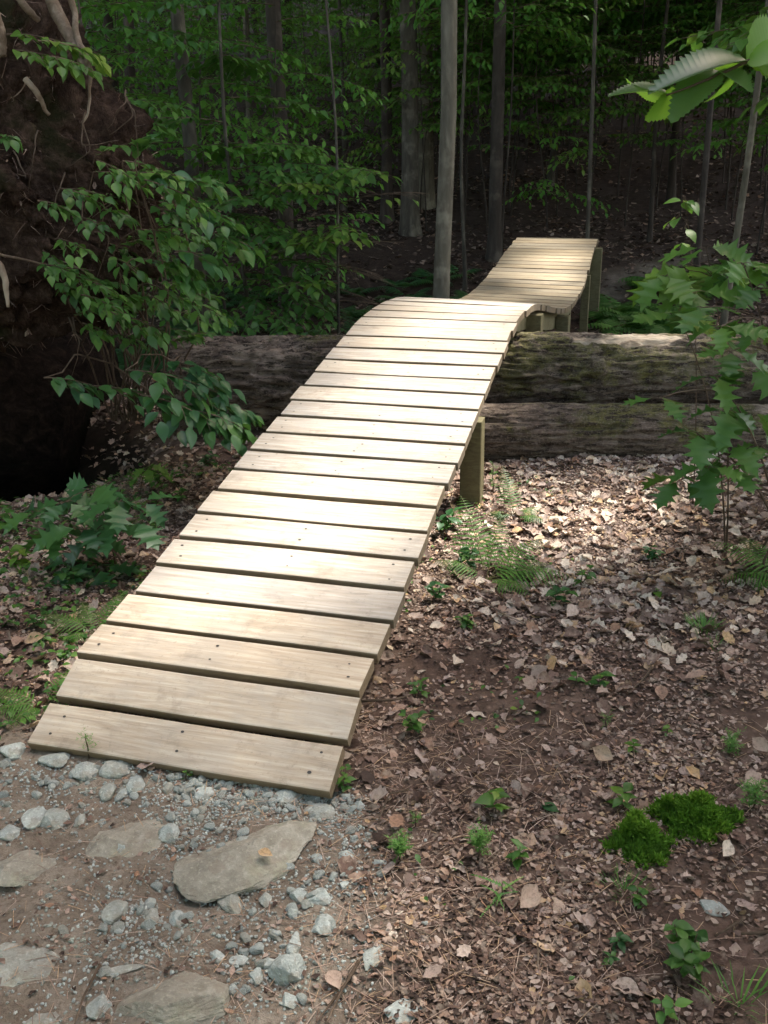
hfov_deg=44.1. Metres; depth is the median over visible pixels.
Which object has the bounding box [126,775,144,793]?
stone
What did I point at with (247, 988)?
pebble
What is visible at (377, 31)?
understory sapling
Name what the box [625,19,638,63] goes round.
tree
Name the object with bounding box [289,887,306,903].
stone
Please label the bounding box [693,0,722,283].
sapling
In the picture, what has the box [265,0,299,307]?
tree
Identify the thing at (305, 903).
pebble
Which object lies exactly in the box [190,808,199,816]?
pebble
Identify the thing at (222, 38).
understory sapling
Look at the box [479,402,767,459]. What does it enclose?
fallen log
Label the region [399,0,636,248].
understory sapling
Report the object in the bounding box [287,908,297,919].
pebble
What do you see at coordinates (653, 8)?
understory sapling
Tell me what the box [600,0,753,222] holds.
understory sapling
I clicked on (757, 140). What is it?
understory sapling
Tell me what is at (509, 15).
understory sapling
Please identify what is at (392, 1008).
stone
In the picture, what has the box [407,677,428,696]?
seedling
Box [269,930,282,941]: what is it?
pebble
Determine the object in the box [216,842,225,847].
pebble
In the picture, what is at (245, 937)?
pebble
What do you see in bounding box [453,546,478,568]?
seedling
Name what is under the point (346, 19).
understory sapling
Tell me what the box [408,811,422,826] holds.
seedling
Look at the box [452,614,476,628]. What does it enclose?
seedling
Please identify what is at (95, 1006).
stone
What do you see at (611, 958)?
seedling
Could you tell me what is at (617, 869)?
grass tuft
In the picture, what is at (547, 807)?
fallen leaf
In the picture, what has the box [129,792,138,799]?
pebble
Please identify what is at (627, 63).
understory sapling
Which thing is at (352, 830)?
pebble
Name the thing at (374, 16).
tree
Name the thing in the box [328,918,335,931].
pebble
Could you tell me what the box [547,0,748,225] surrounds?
understory sapling
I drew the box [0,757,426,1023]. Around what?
gravel
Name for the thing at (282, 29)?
understory sapling
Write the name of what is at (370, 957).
stone
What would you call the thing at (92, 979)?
twig
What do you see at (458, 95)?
understory sapling
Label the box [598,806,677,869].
moss cushion
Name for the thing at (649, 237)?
sapling
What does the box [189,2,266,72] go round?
understory sapling
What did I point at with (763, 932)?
twig
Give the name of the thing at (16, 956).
boulder
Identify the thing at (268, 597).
wooden bridge
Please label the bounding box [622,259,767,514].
oak sapling
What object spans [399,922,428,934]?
twig
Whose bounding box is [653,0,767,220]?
understory sapling
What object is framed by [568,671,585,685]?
seedling
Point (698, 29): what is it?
understory sapling
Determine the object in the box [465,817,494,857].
seedling
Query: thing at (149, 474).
oak seedling
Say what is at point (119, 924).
pebble
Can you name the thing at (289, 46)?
tree
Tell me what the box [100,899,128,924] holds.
stone
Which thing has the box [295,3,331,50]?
understory sapling
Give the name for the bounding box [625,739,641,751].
seedling
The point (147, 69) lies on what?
understory sapling
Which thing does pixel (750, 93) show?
understory sapling
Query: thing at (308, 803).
pebble
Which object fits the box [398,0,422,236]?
tree
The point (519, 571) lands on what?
fern
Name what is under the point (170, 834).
stone
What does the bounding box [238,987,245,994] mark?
pebble
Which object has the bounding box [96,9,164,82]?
understory sapling
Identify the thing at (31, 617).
seedling
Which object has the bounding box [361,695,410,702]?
twig
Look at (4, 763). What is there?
pebble
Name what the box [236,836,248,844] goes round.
stone
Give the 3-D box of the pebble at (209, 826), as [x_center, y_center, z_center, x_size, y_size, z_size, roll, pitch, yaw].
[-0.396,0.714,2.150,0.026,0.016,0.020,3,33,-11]
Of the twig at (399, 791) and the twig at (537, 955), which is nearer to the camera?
the twig at (537, 955)
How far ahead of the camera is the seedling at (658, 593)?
3.19 m
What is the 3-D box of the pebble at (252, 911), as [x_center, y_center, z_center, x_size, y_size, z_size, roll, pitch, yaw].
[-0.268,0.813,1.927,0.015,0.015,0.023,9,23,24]
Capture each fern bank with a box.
[115,257,253,374]
[116,264,483,373]
[576,265,767,334]
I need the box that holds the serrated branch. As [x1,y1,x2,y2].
[608,14,767,122]
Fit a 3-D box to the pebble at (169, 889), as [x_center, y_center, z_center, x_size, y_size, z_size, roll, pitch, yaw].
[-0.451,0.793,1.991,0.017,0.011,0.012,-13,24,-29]
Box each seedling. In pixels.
[0,508,17,532]
[0,544,33,566]
[1,473,180,588]
[23,612,42,627]
[53,568,88,585]
[55,644,75,658]
[76,728,98,758]
[129,462,173,494]
[154,470,162,482]
[173,487,187,501]
[182,770,193,780]
[198,451,218,466]
[336,764,356,791]
[384,828,414,860]
[398,709,426,735]
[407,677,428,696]
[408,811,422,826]
[424,581,449,602]
[434,507,462,530]
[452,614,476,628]
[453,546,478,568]
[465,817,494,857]
[474,787,509,813]
[489,461,496,494]
[504,839,528,870]
[546,585,577,605]
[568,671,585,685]
[573,564,596,585]
[584,671,614,686]
[600,709,613,727]
[602,951,619,964]
[606,782,637,809]
[608,931,632,953]
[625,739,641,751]
[627,885,647,908]
[642,545,664,558]
[650,995,692,1023]
[652,588,662,597]
[660,724,672,735]
[663,919,710,981]
[721,727,745,755]
[738,777,767,808]
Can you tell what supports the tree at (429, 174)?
on the ground at (98, 440)
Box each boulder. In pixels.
[0,850,56,886]
[0,942,59,986]
[25,1011,58,1023]
[85,819,163,857]
[114,971,229,1023]
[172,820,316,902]
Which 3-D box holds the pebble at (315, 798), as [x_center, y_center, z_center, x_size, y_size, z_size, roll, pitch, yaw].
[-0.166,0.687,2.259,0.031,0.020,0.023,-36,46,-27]
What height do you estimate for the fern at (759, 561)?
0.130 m
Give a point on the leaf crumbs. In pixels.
(460, 922)
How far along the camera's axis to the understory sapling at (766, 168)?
11.60 m
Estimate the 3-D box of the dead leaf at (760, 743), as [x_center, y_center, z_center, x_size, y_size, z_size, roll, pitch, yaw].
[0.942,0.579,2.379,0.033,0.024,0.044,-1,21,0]
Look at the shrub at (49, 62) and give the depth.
3.69 m
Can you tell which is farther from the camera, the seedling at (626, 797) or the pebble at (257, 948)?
the seedling at (626, 797)
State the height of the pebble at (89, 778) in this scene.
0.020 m
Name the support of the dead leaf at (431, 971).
on the ground at (98, 440)
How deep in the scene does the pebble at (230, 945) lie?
1.84 m
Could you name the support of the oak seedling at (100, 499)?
on the ground at (98, 440)
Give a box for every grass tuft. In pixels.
[470,874,522,915]
[597,864,654,902]
[683,611,725,634]
[688,961,767,1023]
[696,635,734,652]
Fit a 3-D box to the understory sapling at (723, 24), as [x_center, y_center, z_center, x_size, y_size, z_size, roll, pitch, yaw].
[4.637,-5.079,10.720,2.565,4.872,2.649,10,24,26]
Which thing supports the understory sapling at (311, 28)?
on the ground at (98, 440)
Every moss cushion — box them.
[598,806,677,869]
[642,789,748,846]
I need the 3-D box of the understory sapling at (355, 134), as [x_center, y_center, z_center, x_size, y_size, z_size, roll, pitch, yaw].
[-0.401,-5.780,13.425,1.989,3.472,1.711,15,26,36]
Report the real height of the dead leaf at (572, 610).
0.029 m
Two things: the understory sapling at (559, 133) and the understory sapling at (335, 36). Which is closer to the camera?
the understory sapling at (559, 133)
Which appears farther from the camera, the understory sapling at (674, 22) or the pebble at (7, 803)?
the understory sapling at (674, 22)
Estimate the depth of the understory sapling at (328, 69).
14.34 m
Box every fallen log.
[167,331,767,428]
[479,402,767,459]
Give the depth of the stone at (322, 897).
1.95 m
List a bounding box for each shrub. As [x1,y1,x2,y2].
[6,30,123,89]
[42,142,238,421]
[43,354,264,456]
[131,133,266,399]
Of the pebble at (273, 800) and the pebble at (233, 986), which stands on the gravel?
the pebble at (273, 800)
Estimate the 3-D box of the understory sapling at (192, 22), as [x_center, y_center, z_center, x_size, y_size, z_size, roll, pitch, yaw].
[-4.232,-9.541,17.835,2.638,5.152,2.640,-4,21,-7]
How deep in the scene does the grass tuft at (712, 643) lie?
2.88 m
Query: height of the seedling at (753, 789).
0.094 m
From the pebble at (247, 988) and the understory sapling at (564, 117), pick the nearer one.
the pebble at (247, 988)
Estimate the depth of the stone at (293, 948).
1.84 m
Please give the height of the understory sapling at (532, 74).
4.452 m
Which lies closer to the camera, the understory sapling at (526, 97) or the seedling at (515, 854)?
the seedling at (515, 854)
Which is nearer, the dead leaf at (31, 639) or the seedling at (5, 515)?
the dead leaf at (31, 639)
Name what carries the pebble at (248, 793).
on the ground at (98, 440)
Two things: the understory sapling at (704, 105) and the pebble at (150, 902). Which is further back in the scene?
the understory sapling at (704, 105)
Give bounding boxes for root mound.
[0,0,166,504]
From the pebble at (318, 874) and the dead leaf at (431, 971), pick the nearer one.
the dead leaf at (431, 971)
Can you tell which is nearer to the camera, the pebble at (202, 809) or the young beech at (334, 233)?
the pebble at (202, 809)
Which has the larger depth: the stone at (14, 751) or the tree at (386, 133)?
the tree at (386, 133)
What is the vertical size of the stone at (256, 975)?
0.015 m
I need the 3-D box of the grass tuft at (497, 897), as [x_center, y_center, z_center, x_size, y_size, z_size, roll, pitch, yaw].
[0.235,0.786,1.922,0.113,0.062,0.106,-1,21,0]
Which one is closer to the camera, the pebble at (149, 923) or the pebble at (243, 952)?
the pebble at (243, 952)
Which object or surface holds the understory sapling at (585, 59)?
on the ground at (98, 440)
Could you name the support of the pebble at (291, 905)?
on the ground at (98, 440)
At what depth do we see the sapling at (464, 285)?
10.30 m
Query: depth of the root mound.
4.18 m
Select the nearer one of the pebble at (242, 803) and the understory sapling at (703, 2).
the pebble at (242, 803)
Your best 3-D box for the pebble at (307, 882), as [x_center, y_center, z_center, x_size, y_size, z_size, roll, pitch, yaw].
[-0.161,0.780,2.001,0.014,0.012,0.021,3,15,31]
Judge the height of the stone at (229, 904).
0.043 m
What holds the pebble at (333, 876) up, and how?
on the ground at (98, 440)
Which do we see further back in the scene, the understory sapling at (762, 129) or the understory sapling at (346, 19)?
the understory sapling at (346, 19)
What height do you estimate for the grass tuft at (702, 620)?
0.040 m
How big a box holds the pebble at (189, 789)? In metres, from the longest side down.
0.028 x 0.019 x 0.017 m
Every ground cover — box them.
[0,461,238,738]
[403,468,765,979]
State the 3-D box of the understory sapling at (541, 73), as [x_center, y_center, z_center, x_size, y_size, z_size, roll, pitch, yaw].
[2.119,-8.150,15.619,2.705,5.136,2.793,-12,24,-26]
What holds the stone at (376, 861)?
on the ground at (98, 440)
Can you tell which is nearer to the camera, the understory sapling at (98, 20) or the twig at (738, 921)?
the twig at (738, 921)
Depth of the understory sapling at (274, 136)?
8.48 m
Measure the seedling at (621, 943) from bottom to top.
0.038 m
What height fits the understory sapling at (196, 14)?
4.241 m
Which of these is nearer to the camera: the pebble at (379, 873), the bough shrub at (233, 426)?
the pebble at (379, 873)
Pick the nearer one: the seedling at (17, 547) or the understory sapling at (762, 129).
the seedling at (17, 547)
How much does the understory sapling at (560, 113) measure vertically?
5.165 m
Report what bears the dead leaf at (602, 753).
on the leaf crumbs
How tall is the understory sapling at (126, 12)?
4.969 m
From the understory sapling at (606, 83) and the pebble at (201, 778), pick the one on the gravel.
the pebble at (201, 778)
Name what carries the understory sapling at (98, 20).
on the ground at (98, 440)
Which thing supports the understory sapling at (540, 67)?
on the ground at (98, 440)
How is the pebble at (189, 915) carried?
on the ground at (98, 440)
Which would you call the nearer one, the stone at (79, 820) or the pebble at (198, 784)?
the stone at (79, 820)
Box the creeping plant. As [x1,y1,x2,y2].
[0,134,130,326]
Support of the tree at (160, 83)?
on the ground at (98, 440)
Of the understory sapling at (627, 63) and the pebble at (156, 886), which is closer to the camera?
the pebble at (156, 886)
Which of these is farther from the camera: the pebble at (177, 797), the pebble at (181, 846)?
the pebble at (177, 797)
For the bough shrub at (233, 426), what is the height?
0.458 m
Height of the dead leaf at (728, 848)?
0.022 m
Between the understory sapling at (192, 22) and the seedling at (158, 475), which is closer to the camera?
the seedling at (158, 475)
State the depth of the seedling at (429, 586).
3.20 m
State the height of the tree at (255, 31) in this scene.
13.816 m
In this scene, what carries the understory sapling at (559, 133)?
on the ground at (98, 440)
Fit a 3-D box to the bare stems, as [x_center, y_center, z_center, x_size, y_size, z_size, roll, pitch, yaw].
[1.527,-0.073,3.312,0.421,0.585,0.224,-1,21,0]
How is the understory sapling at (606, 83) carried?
on the ground at (98, 440)
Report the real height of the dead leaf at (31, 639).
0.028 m
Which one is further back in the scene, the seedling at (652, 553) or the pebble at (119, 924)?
the seedling at (652, 553)
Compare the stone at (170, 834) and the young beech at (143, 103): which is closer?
the stone at (170, 834)
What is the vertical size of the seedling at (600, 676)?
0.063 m
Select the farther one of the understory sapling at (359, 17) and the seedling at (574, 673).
the understory sapling at (359, 17)
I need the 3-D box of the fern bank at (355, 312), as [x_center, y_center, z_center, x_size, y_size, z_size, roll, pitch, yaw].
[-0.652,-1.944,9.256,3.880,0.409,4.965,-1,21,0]
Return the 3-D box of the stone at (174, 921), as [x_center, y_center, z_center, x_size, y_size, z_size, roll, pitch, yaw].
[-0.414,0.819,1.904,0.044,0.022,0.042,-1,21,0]
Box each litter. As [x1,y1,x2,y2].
[0,379,767,1023]
[90,74,767,427]
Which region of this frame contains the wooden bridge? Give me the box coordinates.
[28,237,602,798]
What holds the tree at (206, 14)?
on the ground at (98, 440)
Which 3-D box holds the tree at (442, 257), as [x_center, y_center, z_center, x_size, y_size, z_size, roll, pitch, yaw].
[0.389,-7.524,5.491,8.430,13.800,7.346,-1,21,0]
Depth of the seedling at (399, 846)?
2.04 m
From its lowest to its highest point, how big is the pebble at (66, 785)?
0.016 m
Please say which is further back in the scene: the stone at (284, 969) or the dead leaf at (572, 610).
the dead leaf at (572, 610)
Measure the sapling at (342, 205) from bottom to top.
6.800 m
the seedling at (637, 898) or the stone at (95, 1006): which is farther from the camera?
the seedling at (637, 898)
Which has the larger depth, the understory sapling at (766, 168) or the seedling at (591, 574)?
the understory sapling at (766, 168)
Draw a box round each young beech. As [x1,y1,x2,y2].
[85,27,224,308]
[142,0,405,336]
[263,0,429,333]
[664,7,767,122]
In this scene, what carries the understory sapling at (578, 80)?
on the ground at (98, 440)
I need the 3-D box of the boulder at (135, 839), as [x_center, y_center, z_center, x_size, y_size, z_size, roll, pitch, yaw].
[-0.606,0.756,2.116,0.232,0.059,0.214,-1,21,0]
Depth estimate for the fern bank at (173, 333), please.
8.84 m
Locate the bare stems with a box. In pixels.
[759,537,767,577]
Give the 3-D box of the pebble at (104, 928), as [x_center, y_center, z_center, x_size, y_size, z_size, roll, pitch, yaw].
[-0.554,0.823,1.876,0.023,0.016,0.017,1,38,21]
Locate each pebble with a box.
[0,760,8,767]
[0,790,8,797]
[3,801,11,806]
[5,779,12,783]
[31,791,41,798]
[43,777,50,785]
[47,780,58,785]
[48,783,55,789]
[58,924,68,936]
[63,781,69,789]
[68,769,74,778]
[78,802,84,808]
[85,775,93,781]
[98,818,105,824]
[98,923,107,931]
[98,965,110,977]
[110,921,124,933]
[114,793,124,801]
[114,928,122,933]
[121,941,126,948]
[122,799,130,805]
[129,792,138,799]
[136,905,144,915]
[142,908,148,915]
[143,801,149,806]
[144,897,155,908]
[144,918,155,929]
[150,881,162,890]
[151,774,160,781]
[163,923,170,928]
[165,886,172,892]
[166,773,174,780]
[166,811,174,821]
[173,794,180,800]
[173,931,180,939]
[174,772,182,779]
[177,844,184,849]
[178,911,193,920]
[182,795,190,800]
[182,800,191,806]
[186,787,193,792]
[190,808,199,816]
[194,781,202,787]
[196,815,203,822]
[197,775,205,782]
[198,805,206,814]
[204,822,214,830]
[213,784,221,789]
[215,826,223,833]
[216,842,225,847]
[220,800,227,805]
[223,781,233,785]
[226,941,237,949]
[228,990,236,996]
[229,983,236,991]
[237,801,246,808]
[237,827,248,836]
[238,818,246,823]
[238,948,248,956]
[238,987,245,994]
[240,931,251,943]
[242,984,250,992]
[244,790,254,797]
[248,907,256,915]
[249,942,263,954]
[255,959,265,968]
[256,798,264,804]
[260,805,268,811]
[262,791,273,798]
[267,797,276,804]
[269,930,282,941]
[272,930,281,935]
[275,807,281,813]
[286,803,295,811]
[286,863,294,869]
[286,887,294,893]
[286,902,298,914]
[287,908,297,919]
[296,993,306,1005]
[301,899,310,909]
[304,879,311,884]
[304,891,316,898]
[305,801,313,806]
[309,796,319,802]
[313,870,324,879]
[328,872,338,880]
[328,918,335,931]
[331,801,337,808]
[339,804,347,811]
[345,826,355,834]
[346,805,356,812]
[376,868,384,876]
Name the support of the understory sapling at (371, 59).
on the ground at (98, 440)
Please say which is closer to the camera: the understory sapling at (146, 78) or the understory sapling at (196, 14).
the understory sapling at (146, 78)
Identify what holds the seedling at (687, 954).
on the ground at (98, 440)
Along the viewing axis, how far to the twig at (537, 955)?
1.79 m
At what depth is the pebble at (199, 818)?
2.17 m
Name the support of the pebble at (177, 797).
on the ground at (98, 440)
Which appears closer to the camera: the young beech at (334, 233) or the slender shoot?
the slender shoot
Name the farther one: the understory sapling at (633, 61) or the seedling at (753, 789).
the understory sapling at (633, 61)
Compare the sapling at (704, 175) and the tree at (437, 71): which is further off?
the tree at (437, 71)
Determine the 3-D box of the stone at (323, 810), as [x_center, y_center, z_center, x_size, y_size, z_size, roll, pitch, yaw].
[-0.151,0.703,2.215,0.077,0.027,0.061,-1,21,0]
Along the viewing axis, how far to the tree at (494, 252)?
11.15 m
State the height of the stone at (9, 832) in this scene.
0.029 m
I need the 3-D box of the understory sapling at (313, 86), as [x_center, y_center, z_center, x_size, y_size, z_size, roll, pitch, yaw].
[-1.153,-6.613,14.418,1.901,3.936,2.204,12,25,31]
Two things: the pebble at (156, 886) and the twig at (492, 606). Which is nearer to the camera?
the pebble at (156, 886)
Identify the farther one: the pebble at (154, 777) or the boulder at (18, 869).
the pebble at (154, 777)
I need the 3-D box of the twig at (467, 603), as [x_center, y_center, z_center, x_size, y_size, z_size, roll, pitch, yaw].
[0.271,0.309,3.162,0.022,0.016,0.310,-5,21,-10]
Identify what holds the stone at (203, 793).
on the gravel
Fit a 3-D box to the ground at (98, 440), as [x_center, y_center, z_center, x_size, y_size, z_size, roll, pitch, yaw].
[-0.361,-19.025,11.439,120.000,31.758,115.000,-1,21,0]
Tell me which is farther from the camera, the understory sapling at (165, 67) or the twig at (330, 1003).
the understory sapling at (165, 67)
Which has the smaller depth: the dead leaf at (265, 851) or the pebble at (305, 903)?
the pebble at (305, 903)
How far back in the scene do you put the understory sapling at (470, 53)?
11.47 m
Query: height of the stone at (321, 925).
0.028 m
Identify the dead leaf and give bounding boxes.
[25,631,44,642]
[258,847,272,855]
[325,970,341,988]
[423,964,442,978]
[496,726,506,732]
[520,884,539,907]
[567,604,578,615]
[592,745,612,760]
[685,668,705,677]
[723,840,734,855]
[752,737,767,751]
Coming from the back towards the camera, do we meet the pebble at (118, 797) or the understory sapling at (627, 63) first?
the understory sapling at (627, 63)
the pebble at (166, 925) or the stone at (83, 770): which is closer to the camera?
the pebble at (166, 925)
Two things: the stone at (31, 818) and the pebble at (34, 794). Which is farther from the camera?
the pebble at (34, 794)
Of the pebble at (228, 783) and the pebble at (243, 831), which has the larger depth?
the pebble at (228, 783)
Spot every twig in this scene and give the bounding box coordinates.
[74,964,100,1023]
[316,992,338,1022]
[325,959,360,1023]
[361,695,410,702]
[379,788,409,817]
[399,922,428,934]
[452,588,475,627]
[476,595,533,626]
[537,942,538,968]
[562,879,589,881]
[615,597,647,645]
[627,664,653,692]
[714,915,745,936]
[741,930,767,934]
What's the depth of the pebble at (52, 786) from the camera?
2.28 m
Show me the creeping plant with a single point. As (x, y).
(89, 224)
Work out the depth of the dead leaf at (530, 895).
1.93 m
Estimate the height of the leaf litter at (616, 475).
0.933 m
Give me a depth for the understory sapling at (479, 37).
15.06 m
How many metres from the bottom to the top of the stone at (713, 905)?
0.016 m
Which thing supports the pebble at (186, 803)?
on the ground at (98, 440)
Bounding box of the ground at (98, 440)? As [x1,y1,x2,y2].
[0,0,767,1023]
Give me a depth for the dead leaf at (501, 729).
2.50 m
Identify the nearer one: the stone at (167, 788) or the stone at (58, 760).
the stone at (167, 788)
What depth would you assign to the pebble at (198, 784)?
2.29 m
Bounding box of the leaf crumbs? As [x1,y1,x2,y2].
[0,454,767,1023]
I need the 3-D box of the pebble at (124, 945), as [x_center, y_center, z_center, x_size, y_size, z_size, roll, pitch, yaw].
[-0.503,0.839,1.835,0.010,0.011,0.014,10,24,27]
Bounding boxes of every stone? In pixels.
[0,742,25,760]
[0,824,20,840]
[21,806,46,829]
[38,752,69,767]
[40,808,69,830]
[72,761,98,781]
[74,814,84,826]
[86,994,111,1019]
[98,760,130,778]
[99,782,115,801]
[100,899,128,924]
[105,964,144,975]
[117,843,124,852]
[118,787,128,797]
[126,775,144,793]
[145,908,158,921]
[158,823,179,843]
[162,782,173,794]
[169,910,183,926]
[194,787,213,800]
[210,950,224,963]
[217,894,242,915]
[229,955,248,966]
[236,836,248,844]
[248,967,262,985]
[259,892,271,907]
[264,958,274,969]
[268,953,306,985]
[274,789,295,803]
[282,992,298,1008]
[286,931,300,953]
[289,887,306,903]
[303,803,334,820]
[308,887,331,905]
[310,853,321,862]
[311,914,333,934]
[338,850,353,856]
[339,881,348,889]
[354,800,364,809]
[363,944,383,970]
[373,859,386,867]
[384,998,422,1023]
[699,899,729,916]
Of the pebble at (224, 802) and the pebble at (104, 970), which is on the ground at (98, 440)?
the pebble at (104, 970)
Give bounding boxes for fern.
[0,668,76,729]
[38,590,127,644]
[431,495,572,596]
[486,466,542,523]
[715,536,767,590]
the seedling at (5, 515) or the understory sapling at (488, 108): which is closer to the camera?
the seedling at (5, 515)
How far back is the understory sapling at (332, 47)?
14.71 m
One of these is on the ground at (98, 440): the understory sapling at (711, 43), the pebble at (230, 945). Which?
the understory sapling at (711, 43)
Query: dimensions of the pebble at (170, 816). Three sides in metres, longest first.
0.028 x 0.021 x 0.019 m
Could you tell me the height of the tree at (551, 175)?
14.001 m
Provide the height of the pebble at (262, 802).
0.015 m
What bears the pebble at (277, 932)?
on the ground at (98, 440)
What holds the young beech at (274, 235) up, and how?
on the ground at (98, 440)
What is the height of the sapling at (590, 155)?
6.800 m
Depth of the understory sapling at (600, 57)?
17.62 m
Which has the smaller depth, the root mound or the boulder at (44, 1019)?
the boulder at (44, 1019)
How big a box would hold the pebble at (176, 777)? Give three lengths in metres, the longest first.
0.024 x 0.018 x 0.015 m
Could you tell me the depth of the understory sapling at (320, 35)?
16.55 m
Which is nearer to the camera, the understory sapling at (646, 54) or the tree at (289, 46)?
the understory sapling at (646, 54)
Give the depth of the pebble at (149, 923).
1.88 m
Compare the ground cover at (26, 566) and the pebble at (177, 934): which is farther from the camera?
the ground cover at (26, 566)
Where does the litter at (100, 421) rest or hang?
on the ground at (98, 440)
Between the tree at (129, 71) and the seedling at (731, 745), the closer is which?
the seedling at (731, 745)
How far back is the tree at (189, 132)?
8.47 m
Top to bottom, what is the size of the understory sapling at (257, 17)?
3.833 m
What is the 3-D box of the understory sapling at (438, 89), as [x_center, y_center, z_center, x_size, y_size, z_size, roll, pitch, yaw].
[1.126,-7.752,15.142,2.662,5.056,2.749,-8,22,-18]
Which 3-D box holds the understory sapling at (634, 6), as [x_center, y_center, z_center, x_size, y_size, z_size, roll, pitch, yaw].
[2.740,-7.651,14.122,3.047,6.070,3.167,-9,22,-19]
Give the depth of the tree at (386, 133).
12.90 m
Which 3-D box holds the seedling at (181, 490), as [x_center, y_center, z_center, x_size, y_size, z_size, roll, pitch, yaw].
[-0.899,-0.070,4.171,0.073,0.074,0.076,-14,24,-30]
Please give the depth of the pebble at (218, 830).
2.13 m
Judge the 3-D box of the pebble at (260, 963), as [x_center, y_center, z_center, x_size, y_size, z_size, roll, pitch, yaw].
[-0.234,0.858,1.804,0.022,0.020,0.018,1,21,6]
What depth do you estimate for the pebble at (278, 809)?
2.20 m
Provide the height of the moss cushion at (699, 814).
0.098 m
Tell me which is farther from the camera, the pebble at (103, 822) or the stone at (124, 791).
the stone at (124, 791)
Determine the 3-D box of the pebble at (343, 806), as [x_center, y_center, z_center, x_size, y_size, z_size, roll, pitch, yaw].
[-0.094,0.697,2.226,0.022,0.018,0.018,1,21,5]
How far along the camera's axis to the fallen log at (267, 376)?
4.96 m
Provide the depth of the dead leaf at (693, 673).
2.68 m
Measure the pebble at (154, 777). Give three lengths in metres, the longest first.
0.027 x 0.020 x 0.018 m
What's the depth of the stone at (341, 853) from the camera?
2.08 m
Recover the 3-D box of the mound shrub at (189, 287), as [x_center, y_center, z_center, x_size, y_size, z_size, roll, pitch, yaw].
[-1.044,-0.920,4.268,0.875,1.392,1.268,-1,21,0]
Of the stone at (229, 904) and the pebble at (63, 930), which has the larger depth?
the stone at (229, 904)
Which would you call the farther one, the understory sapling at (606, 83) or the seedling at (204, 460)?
the understory sapling at (606, 83)
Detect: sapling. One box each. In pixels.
[75,0,116,50]
[75,0,222,277]
[77,0,290,349]
[77,0,327,309]
[77,2,122,58]
[78,0,204,249]
[79,0,149,97]
[84,0,170,152]
[87,0,229,130]
[95,0,267,172]
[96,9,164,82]
[113,0,217,146]
[134,6,234,90]
[135,0,391,321]
[159,0,310,227]
[186,0,262,97]
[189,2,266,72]
[192,0,344,135]
[206,0,336,88]
[228,0,379,192]
[229,0,342,99]
[234,0,282,47]
[249,0,306,36]
[257,0,327,80]
[283,0,460,172]
[286,0,397,131]
[289,0,401,215]
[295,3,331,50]
[306,0,475,141]
[307,0,369,65]
[312,0,399,94]
[319,0,369,49]
[325,0,535,230]
[338,0,345,210]
[352,1,514,213]
[355,0,575,207]
[361,0,487,31]
[371,0,533,191]
[371,0,563,222]
[372,0,598,231]
[375,4,528,174]
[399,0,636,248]
[423,0,630,215]
[432,7,552,168]
[433,0,558,113]
[433,8,545,72]
[434,0,604,209]
[434,1,590,141]
[436,0,638,227]
[437,2,588,162]
[439,10,559,137]
[457,0,578,152]
[457,0,649,214]
[457,1,489,145]
[460,0,467,291]
[469,1,610,203]
[491,1,591,143]
[505,0,675,202]
[506,0,671,191]
[507,0,671,196]
[508,0,651,161]
[529,0,616,144]
[541,0,706,166]
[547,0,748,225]
[559,0,690,195]
[560,0,687,185]
[564,1,653,121]
[564,10,650,119]
[575,24,644,131]
[585,0,596,238]
[587,0,748,206]
[590,0,677,125]
[591,0,731,192]
[592,4,682,122]
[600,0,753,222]
[602,0,707,149]
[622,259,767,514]
[626,0,757,209]
[627,238,767,548]
[629,20,728,130]
[640,0,753,182]
[646,0,669,242]
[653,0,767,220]
[654,0,680,64]
[663,0,767,234]
[670,11,767,254]
[673,0,767,189]
[687,1,753,165]
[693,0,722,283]
[699,0,755,174]
[701,0,767,142]
[718,0,767,329]
[724,0,767,156]
[734,7,766,127]
[761,96,767,171]
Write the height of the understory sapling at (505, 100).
5.293 m
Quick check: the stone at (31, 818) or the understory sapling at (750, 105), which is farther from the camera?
the understory sapling at (750, 105)
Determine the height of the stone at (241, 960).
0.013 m
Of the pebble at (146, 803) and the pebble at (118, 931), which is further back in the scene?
the pebble at (146, 803)
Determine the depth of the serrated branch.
0.98 m
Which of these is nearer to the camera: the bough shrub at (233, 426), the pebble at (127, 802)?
the pebble at (127, 802)
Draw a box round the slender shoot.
[663,197,699,503]
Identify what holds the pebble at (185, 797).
on the ground at (98, 440)
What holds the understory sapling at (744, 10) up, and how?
on the ground at (98, 440)
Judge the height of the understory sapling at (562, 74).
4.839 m
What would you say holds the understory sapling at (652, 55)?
on the ground at (98, 440)
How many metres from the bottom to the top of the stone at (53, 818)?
0.044 m
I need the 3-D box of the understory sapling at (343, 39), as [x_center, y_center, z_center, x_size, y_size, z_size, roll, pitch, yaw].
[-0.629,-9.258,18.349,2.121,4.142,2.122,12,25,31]
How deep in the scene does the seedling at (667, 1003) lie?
1.66 m
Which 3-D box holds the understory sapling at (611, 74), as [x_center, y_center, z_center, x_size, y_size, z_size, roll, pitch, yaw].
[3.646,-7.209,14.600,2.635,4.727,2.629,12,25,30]
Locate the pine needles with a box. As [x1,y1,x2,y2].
[0,706,767,1023]
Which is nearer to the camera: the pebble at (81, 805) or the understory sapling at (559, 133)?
the pebble at (81, 805)
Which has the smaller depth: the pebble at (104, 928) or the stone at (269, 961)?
the stone at (269, 961)
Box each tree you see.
[102,0,118,91]
[123,0,136,98]
[153,3,165,117]
[170,3,211,330]
[201,0,215,86]
[233,0,242,24]
[242,0,255,193]
[250,0,260,50]
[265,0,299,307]
[283,0,291,61]
[369,0,380,140]
[379,0,395,223]
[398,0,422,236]
[417,0,435,209]
[432,0,456,298]
[433,22,439,96]
[485,0,505,262]
[547,6,574,185]
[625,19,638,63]
[665,0,701,202]

